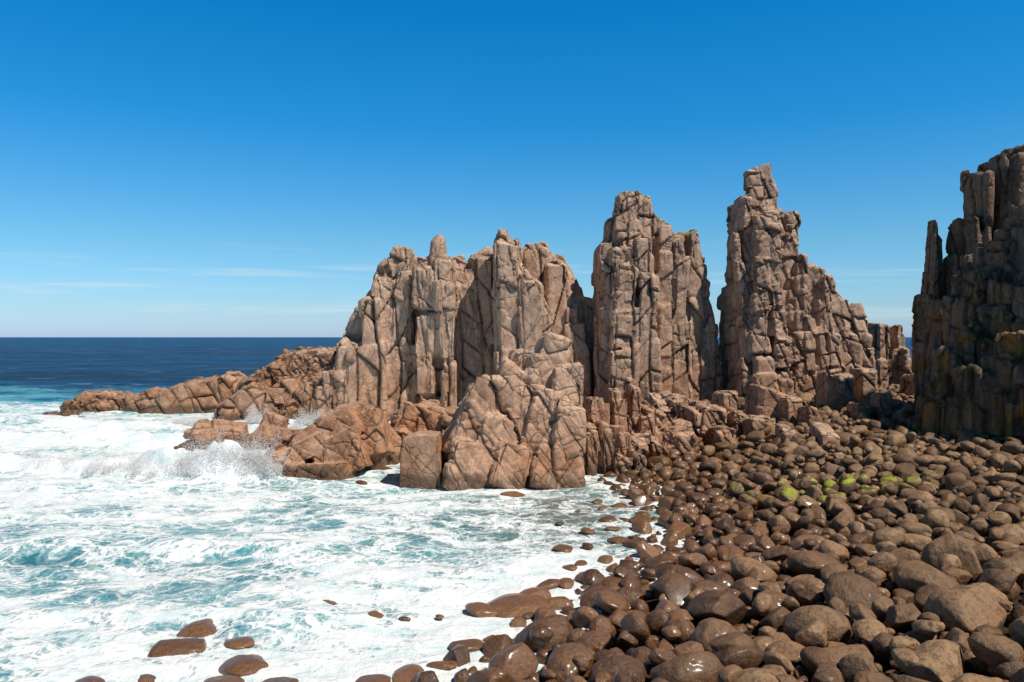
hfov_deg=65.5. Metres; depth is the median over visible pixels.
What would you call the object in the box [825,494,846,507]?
boulder
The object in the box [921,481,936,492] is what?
boulder
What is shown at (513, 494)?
boulder
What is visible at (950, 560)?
boulder
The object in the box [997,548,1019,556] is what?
boulder
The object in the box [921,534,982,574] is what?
boulder
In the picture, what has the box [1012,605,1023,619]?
boulder
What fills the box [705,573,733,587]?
boulder
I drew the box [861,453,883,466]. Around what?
boulder
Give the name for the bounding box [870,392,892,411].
fallen block
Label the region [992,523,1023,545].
boulder
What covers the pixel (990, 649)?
boulder
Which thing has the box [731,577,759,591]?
boulder
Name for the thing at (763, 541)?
boulder
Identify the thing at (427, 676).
boulder
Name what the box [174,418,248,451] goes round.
rock outcrop
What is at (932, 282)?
rock spire
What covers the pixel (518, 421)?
rock outcrop
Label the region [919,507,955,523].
boulder
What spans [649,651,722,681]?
boulder
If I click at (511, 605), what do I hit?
boulder
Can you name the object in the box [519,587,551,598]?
boulder
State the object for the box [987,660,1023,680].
boulder
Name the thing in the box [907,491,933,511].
boulder
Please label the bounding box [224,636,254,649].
boulder
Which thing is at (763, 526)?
boulder
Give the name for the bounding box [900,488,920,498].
boulder
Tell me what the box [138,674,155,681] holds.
boulder
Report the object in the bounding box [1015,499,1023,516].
boulder
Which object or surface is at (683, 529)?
boulder
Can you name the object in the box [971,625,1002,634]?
boulder
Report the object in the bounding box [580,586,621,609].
boulder
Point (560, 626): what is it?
boulder
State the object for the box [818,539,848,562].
boulder
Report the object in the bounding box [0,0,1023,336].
sky
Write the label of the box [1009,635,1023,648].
boulder
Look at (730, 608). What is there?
boulder
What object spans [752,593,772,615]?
boulder
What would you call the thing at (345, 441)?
rock outcrop
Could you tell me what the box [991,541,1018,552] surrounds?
boulder
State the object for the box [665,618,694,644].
boulder
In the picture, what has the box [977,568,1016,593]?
boulder
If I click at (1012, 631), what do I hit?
boulder
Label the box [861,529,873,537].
boulder
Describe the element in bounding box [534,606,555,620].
boulder
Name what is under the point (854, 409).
fallen block
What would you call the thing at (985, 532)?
boulder
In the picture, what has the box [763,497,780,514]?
boulder
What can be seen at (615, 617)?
boulder
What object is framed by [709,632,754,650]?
boulder
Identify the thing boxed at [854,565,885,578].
boulder
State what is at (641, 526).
boulder
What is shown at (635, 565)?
boulder
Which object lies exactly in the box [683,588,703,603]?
boulder
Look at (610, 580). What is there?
boulder
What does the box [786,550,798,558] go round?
boulder
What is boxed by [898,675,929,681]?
boulder
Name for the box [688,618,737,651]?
boulder
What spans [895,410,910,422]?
boulder
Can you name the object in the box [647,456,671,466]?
boulder
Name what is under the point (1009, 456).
boulder
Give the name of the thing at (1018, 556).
boulder
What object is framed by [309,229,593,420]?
sea stack
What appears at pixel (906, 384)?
fallen block
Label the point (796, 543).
boulder
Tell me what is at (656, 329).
sea stack
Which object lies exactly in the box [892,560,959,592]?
boulder
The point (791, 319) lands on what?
sea stack
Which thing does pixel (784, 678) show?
boulder
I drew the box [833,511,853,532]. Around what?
boulder
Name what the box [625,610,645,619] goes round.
boulder
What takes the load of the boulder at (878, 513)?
on the ground
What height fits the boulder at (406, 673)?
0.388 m
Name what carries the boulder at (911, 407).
on the ground
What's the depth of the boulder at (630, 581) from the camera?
25.41 m
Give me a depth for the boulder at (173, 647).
20.36 m
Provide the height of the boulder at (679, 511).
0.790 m
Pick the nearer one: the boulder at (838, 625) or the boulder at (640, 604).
the boulder at (838, 625)
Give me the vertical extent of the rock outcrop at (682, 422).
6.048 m
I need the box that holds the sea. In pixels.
[0,337,913,681]
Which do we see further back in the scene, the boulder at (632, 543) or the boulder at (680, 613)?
the boulder at (632, 543)
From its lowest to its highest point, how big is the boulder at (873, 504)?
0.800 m
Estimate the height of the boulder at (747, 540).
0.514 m
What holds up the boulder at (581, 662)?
on the boulder at (561, 664)
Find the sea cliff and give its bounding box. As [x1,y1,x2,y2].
[911,144,1023,444]
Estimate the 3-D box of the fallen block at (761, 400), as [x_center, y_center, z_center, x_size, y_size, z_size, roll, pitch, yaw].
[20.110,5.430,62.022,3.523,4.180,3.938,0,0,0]
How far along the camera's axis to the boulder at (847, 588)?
20.91 m
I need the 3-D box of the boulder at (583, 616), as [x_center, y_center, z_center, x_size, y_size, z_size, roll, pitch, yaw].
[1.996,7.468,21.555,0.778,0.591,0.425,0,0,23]
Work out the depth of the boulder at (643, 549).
29.29 m
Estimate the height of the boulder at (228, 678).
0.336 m
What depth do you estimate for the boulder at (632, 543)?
30.56 m
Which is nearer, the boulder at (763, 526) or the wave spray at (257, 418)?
the boulder at (763, 526)
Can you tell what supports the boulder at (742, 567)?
on the ground
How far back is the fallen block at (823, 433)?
48.79 m
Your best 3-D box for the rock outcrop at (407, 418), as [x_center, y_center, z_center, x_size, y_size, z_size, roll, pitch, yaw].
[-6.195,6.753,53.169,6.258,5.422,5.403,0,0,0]
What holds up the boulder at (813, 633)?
on the ground
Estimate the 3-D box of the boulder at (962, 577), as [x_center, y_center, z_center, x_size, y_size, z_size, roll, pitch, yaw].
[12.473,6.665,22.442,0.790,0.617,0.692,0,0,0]
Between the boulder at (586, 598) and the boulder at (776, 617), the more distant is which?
the boulder at (586, 598)
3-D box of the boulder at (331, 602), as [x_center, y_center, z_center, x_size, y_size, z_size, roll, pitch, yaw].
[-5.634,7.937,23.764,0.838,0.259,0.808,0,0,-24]
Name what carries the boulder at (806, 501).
on the ground
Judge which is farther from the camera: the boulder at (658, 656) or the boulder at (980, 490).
the boulder at (980, 490)
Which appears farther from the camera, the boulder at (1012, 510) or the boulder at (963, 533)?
the boulder at (1012, 510)
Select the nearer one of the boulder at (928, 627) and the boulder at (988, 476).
the boulder at (928, 627)
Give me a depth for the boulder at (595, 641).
19.65 m
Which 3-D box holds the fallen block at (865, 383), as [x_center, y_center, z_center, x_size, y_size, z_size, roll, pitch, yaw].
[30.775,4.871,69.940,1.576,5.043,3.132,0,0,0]
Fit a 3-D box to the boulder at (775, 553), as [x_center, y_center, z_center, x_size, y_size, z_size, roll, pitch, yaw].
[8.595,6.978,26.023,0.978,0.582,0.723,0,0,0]
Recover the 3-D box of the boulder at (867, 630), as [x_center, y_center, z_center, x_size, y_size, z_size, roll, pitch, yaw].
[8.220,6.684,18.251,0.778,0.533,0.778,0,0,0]
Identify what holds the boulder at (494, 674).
on the ground
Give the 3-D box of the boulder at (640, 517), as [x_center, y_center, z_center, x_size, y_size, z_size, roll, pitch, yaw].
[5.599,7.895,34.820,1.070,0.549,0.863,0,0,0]
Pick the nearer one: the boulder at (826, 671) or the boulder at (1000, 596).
the boulder at (826, 671)
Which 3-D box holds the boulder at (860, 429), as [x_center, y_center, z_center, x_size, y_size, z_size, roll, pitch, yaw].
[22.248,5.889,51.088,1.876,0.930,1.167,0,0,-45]
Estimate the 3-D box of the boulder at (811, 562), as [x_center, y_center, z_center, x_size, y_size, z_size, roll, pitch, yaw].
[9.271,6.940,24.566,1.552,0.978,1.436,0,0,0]
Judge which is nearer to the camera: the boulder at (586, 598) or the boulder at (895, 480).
the boulder at (586, 598)
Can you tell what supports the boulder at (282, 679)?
in the sea
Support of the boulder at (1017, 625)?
on the boulder at (1019, 639)
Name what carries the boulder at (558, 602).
on the ground
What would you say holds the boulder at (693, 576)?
on the ground
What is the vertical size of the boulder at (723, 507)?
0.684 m
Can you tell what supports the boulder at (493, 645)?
on the ground
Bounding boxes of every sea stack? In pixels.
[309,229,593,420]
[591,191,722,403]
[716,163,878,397]
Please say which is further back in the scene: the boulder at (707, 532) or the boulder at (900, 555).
the boulder at (707, 532)
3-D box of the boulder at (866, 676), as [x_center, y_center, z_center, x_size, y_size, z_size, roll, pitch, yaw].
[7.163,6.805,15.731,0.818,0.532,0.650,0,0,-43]
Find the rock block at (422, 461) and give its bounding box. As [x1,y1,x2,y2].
[399,430,443,489]
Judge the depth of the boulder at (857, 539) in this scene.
27.59 m
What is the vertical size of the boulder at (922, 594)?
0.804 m
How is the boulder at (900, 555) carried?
on the ground
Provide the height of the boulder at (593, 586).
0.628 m
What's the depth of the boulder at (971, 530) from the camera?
27.01 m
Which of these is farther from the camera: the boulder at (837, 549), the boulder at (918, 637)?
the boulder at (837, 549)
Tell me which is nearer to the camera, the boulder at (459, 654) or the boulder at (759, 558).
the boulder at (459, 654)
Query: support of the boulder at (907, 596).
on the ground
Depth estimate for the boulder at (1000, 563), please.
21.53 m
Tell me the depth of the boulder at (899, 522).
29.20 m
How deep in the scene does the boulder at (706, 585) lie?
22.97 m
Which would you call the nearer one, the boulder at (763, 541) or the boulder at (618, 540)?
the boulder at (763, 541)
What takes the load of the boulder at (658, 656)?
on the ground
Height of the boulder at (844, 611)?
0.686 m
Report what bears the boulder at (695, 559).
on the boulder at (693, 568)
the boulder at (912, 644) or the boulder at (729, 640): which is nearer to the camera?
the boulder at (912, 644)
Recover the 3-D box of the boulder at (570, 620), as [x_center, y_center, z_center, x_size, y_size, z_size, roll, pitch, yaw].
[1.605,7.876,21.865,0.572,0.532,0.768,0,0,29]
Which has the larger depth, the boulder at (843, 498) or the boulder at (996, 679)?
the boulder at (843, 498)
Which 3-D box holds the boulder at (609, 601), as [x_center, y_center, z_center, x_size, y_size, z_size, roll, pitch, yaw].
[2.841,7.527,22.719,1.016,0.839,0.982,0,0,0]
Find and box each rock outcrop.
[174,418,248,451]
[240,411,301,449]
[257,401,395,479]
[389,401,458,464]
[440,332,586,490]
[612,390,775,475]
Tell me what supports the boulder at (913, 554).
on the ground
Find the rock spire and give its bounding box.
[920,220,944,299]
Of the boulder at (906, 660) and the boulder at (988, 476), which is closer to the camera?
the boulder at (906, 660)
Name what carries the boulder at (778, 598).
on the ground
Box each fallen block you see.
[712,390,737,408]
[741,418,764,439]
[744,383,786,421]
[774,423,795,443]
[778,395,802,422]
[797,406,817,423]
[808,421,839,445]
[813,373,844,410]
[833,373,854,405]
[846,402,870,417]
[850,368,876,400]
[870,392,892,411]
[899,374,913,395]
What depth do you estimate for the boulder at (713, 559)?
27.70 m
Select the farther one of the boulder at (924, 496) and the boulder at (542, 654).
the boulder at (924, 496)
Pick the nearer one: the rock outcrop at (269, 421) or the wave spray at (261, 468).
the wave spray at (261, 468)
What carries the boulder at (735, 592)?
on the ground
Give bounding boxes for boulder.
[75,675,104,681]
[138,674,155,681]
[147,638,206,657]
[176,618,216,637]
[204,675,244,681]
[218,654,268,676]
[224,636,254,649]
[262,676,298,681]
[323,600,336,604]
[356,674,390,681]
[368,610,383,618]
[392,663,423,681]
[411,670,438,681]
[426,660,457,669]
[442,644,470,666]
[448,639,483,651]
[454,668,469,681]
[465,602,496,617]
[465,667,512,681]
[481,634,513,656]
[487,593,551,617]
[488,642,538,679]
[500,491,524,496]
[510,615,526,627]
[510,679,524,681]
[513,614,572,650]
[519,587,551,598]
[529,623,554,645]
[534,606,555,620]
[536,579,559,589]
[536,647,552,664]
[546,596,573,609]
[546,642,593,681]
[552,544,572,552]
[559,578,573,588]
[565,675,586,681]
[566,615,581,628]
[566,628,584,642]
[572,606,598,627]
[572,655,589,674]
[575,572,582,580]
[575,630,610,652]
[579,583,602,597]
[580,569,604,585]
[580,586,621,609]
[587,655,649,681]
[589,615,617,635]
[593,590,628,613]
[593,650,618,662]
[595,608,610,617]
[598,555,612,563]
[600,575,621,586]
[607,536,627,543]
[608,609,627,629]
[611,647,624,655]
[612,565,640,580]
[616,586,643,605]
[616,630,639,648]
[619,559,644,571]
[620,574,641,590]
[620,612,650,640]
[622,537,647,548]
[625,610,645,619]
[628,515,652,522]
[629,646,651,662]
[630,598,648,613]
[631,493,651,505]
[631,520,651,533]
[636,542,660,557]
[639,584,655,598]
[645,609,668,636]
[646,553,675,569]
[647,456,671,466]
[648,647,675,665]
[649,573,693,608]
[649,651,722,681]
[655,564,675,577]
[655,599,680,612]
[658,496,685,510]
[661,529,677,545]
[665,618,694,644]
[666,490,685,501]
[666,521,691,539]
[666,551,680,563]
[668,609,694,620]
[672,507,686,522]
[675,566,703,582]
[675,641,704,655]
[677,552,707,567]
[678,561,698,570]
[682,602,687,609]
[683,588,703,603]
[686,590,746,625]
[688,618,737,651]
[691,580,725,591]
[697,550,717,562]
[699,527,719,544]
[699,543,716,558]
[700,562,723,575]
[703,503,729,514]
[704,488,724,501]
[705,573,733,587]
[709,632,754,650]
[712,645,764,668]
[713,441,731,454]
[715,517,734,535]
[716,545,745,561]
[717,664,742,681]
[724,588,740,597]
[730,556,777,581]
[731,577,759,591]
[732,534,755,550]
[733,501,753,512]
[740,589,758,607]
[743,526,762,539]
[743,552,761,557]
[744,490,761,498]
[747,567,765,582]
[751,520,768,536]
[751,555,764,561]
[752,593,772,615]
[752,636,775,650]
[755,534,774,549]
[756,509,774,521]
[756,590,793,611]
[758,582,781,592]
[758,606,790,632]
[758,626,776,638]
[761,545,789,561]
[761,560,779,573]
[761,663,792,675]
[762,482,776,491]
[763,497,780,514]
[764,640,804,667]
[764,650,794,671]
[775,674,798,681]
[776,581,786,592]
[778,488,799,506]
[780,511,800,532]
[783,605,852,643]
[784,577,824,605]
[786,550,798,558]
[787,550,838,581]
[789,534,824,550]
[790,431,804,444]
[794,495,818,510]
[795,473,819,483]
[795,574,818,578]
[795,619,826,647]
[800,646,830,670]
[801,644,873,676]
[805,485,822,500]
[806,524,823,535]
[809,504,826,525]
[811,661,845,681]
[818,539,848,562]
[820,564,846,583]
[821,528,835,539]
[822,464,845,477]
[823,571,883,609]
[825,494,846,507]
[826,641,845,646]
[827,499,854,517]
[827,511,852,532]
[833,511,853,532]
[838,654,878,681]
[839,607,854,634]
[846,534,872,550]
[847,425,867,436]
[849,558,866,567]
[849,603,876,620]
[852,618,888,644]
[853,671,893,681]
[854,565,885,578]
[855,544,877,557]
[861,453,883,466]
[861,499,883,512]
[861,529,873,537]
[861,569,881,586]
[863,519,886,531]
[867,507,889,520]
[867,552,896,575]
[871,596,893,616]
[872,527,905,547]
[872,632,893,662]
[877,587,890,598]
[878,476,902,485]
[879,545,908,563]
[883,499,907,519]
[884,603,920,632]
[885,431,906,448]
[889,636,919,650]
[891,463,915,476]
[891,648,918,672]
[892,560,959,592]
[893,588,914,604]
[894,519,914,526]
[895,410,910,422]
[898,468,921,482]
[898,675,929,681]
[899,522,932,534]
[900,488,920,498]
[900,533,931,549]
[901,404,914,411]
[902,549,920,560]
[903,630,936,644]
[905,639,965,681]
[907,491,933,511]
[912,620,944,635]
[914,584,940,612]
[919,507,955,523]
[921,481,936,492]
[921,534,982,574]
[923,508,949,527]
[923,602,927,612]
[926,585,1006,634]
[937,554,961,569]
[941,566,972,584]
[943,627,971,651]
[947,465,969,478]
[954,498,971,513]
[954,531,974,538]
[959,527,979,535]
[963,651,987,673]
[964,537,978,544]
[967,632,1023,665]
[969,518,993,535]
[970,486,985,495]
[970,582,1009,611]
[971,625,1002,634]
[972,492,988,510]
[972,543,997,565]
[975,512,989,519]
[977,471,999,484]
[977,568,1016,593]
[981,502,999,512]
[982,558,1023,586]
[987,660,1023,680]
[989,677,1002,681]
[990,447,1003,453]
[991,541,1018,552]
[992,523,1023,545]
[994,451,1014,459]
[995,503,1020,522]
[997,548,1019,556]
[1001,551,1023,557]
[1005,582,1020,601]
[1008,623,1023,649]
[1009,552,1023,562]
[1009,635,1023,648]
[1009,667,1023,681]
[1010,485,1023,495]
[1011,616,1023,637]
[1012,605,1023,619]
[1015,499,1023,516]
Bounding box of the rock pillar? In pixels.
[867,322,912,385]
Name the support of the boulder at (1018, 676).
on the ground
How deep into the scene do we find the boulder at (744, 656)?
17.64 m
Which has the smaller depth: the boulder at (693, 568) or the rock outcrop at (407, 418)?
the boulder at (693, 568)
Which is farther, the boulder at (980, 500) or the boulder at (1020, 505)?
the boulder at (980, 500)
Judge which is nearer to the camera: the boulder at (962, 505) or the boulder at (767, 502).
the boulder at (962, 505)
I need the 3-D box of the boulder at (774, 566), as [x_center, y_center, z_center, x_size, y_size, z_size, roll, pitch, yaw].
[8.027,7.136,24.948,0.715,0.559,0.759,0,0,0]
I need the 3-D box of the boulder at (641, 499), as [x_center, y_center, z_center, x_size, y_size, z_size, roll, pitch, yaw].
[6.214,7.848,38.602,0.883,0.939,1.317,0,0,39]
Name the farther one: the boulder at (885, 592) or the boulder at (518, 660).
the boulder at (885, 592)
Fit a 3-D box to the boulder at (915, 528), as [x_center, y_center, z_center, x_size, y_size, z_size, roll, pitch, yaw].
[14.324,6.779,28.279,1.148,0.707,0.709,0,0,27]
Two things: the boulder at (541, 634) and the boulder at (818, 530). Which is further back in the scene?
the boulder at (818, 530)
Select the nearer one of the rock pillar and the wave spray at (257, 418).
the wave spray at (257, 418)
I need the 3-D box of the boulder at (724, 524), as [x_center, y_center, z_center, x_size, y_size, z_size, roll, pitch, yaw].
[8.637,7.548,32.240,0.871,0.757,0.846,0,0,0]
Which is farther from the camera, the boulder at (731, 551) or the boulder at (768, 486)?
the boulder at (768, 486)
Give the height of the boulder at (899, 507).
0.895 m
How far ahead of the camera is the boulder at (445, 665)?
19.42 m
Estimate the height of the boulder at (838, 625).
1.064 m
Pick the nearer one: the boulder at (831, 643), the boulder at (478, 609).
the boulder at (831, 643)
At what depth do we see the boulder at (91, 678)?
18.46 m
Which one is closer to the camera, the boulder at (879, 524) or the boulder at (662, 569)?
the boulder at (662, 569)
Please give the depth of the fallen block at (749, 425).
52.38 m
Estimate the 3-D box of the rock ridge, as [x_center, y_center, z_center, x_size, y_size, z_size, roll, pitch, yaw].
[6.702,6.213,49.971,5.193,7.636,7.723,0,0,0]
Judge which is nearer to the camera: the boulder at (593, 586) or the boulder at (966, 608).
the boulder at (966, 608)
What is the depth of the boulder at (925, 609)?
19.30 m
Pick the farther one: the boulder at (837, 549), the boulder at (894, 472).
the boulder at (894, 472)
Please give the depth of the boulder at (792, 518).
30.86 m
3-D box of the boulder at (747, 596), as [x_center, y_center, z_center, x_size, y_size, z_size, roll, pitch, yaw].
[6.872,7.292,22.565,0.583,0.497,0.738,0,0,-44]
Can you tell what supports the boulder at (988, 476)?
on the ground
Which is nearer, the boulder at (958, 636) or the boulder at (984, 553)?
the boulder at (958, 636)
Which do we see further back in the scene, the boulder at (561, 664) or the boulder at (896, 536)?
the boulder at (896, 536)
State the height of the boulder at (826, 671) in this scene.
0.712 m
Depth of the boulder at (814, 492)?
35.99 m
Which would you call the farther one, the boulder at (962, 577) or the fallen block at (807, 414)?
the fallen block at (807, 414)
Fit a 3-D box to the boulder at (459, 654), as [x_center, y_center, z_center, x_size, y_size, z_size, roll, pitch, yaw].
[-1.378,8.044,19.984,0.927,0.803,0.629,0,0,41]
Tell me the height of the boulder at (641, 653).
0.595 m
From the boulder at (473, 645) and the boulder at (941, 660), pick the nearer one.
the boulder at (941, 660)
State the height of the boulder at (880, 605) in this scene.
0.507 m
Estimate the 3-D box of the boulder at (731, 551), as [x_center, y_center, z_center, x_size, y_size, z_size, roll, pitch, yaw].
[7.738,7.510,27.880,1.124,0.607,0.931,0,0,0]
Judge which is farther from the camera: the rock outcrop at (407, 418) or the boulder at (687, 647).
the rock outcrop at (407, 418)
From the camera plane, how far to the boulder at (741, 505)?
34.75 m
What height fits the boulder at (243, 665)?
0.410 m
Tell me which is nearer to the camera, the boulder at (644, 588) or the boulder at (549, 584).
the boulder at (644, 588)
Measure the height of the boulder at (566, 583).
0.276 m
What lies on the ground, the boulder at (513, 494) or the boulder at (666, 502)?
the boulder at (666, 502)
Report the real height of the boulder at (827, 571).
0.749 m
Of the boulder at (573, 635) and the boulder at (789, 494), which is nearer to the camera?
the boulder at (573, 635)
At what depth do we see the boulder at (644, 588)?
24.48 m
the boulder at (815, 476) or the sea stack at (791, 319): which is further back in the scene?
the sea stack at (791, 319)
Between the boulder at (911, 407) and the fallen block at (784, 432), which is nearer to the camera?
the fallen block at (784, 432)
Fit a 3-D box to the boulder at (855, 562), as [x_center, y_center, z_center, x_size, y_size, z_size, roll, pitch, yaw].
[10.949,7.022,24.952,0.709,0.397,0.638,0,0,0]
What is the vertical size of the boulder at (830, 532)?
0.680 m
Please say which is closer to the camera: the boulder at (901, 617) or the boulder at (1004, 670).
the boulder at (1004, 670)
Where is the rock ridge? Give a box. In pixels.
[584,377,656,475]
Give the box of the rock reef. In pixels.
[42,346,336,420]
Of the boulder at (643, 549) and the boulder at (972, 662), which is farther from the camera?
the boulder at (643, 549)
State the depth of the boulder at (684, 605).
22.45 m
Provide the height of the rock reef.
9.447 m
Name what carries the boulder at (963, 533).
on the ground
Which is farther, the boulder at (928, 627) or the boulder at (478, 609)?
the boulder at (478, 609)
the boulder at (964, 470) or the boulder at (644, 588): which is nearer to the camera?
the boulder at (644, 588)
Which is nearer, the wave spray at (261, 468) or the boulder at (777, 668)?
the boulder at (777, 668)
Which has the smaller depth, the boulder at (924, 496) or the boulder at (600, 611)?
the boulder at (600, 611)
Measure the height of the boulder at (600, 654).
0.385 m
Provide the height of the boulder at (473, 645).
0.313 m
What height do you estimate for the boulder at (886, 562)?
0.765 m
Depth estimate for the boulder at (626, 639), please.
19.91 m
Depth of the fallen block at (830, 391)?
63.28 m
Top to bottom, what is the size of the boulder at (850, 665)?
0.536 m
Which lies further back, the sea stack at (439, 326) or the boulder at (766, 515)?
the sea stack at (439, 326)
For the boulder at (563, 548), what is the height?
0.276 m
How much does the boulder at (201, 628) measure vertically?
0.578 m
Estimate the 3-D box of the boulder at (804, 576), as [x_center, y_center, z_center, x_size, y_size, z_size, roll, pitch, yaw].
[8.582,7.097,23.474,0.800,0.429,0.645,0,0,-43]
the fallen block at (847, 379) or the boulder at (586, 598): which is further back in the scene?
the fallen block at (847, 379)
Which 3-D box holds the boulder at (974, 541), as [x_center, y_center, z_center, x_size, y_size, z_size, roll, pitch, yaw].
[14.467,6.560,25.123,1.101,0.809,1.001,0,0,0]
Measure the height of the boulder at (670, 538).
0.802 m
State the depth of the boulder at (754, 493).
36.57 m
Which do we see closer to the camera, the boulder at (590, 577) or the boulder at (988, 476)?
the boulder at (590, 577)
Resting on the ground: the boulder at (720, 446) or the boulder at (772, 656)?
the boulder at (720, 446)
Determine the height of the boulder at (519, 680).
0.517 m
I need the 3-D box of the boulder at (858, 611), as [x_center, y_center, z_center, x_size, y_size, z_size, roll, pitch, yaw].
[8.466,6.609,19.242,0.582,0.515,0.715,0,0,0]
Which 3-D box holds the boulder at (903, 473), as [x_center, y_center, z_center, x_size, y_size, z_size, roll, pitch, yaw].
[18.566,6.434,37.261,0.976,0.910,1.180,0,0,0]
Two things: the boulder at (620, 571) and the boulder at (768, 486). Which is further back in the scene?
the boulder at (768, 486)
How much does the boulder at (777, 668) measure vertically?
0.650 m
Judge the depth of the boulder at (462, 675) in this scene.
18.56 m
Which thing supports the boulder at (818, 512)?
on the ground
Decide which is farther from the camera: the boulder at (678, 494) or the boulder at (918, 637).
the boulder at (678, 494)
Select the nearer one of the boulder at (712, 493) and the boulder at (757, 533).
the boulder at (757, 533)
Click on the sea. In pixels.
(116, 575)
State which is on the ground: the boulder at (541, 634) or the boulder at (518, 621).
the boulder at (518, 621)
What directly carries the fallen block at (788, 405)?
on the ground
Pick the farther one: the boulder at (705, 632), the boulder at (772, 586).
the boulder at (772, 586)
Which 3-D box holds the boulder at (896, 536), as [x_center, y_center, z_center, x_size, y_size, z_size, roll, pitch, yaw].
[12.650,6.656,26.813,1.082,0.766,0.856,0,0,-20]
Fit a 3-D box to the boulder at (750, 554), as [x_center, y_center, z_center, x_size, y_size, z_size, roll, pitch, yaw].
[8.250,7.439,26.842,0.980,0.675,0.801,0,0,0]
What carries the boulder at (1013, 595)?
on the ground
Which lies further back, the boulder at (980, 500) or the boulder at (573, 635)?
the boulder at (980, 500)
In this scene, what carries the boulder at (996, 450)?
on the ground
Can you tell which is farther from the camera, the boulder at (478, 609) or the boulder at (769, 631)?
the boulder at (478, 609)
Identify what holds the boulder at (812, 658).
on the boulder at (835, 653)
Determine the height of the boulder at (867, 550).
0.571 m
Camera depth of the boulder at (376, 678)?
18.61 m
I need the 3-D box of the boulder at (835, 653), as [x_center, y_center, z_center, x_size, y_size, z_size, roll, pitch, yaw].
[7.015,6.945,17.091,1.516,0.786,0.954,0,0,-16]
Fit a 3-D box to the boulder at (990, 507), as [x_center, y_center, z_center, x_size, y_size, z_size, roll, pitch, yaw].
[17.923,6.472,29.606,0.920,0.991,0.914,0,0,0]
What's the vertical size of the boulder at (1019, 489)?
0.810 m
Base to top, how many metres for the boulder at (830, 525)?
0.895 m
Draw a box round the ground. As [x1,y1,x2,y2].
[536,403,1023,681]
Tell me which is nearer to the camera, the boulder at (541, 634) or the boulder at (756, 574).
the boulder at (541, 634)
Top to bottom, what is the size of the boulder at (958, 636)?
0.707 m
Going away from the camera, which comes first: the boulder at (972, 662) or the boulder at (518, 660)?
the boulder at (972, 662)
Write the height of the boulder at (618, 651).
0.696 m
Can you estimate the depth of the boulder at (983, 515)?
28.91 m
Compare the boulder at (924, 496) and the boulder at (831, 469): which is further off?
the boulder at (831, 469)
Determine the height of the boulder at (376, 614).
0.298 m
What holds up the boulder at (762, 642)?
on the ground
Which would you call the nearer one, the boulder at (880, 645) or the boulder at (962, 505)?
the boulder at (880, 645)
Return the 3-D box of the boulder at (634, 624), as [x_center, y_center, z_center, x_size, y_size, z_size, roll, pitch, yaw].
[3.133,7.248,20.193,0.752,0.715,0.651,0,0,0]
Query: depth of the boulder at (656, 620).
20.75 m
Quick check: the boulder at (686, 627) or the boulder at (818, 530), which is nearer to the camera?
the boulder at (686, 627)
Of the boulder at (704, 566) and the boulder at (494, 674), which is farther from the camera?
the boulder at (704, 566)
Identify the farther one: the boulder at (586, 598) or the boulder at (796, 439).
the boulder at (796, 439)
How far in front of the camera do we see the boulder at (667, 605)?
21.71 m
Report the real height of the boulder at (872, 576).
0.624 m
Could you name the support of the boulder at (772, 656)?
on the boulder at (777, 668)
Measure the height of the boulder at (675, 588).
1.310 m
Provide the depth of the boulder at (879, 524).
29.17 m
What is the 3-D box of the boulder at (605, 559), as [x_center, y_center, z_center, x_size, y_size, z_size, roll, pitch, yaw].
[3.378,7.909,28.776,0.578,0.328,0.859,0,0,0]
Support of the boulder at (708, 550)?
on the boulder at (713, 559)
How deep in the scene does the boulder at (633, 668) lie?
17.45 m
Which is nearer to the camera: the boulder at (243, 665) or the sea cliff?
the boulder at (243, 665)
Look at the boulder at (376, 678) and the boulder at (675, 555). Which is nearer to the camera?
the boulder at (376, 678)
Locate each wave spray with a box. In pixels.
[1,418,301,480]
[168,401,328,429]
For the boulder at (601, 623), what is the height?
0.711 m
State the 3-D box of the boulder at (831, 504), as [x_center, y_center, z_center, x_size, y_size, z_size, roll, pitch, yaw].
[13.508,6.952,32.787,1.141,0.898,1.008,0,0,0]
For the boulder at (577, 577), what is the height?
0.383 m
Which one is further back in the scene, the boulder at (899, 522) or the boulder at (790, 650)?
the boulder at (899, 522)
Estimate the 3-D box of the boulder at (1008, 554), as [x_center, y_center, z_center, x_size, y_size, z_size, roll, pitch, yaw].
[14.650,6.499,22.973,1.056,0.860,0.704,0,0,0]
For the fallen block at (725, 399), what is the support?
on the ground
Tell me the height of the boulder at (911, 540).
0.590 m
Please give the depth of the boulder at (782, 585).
22.85 m

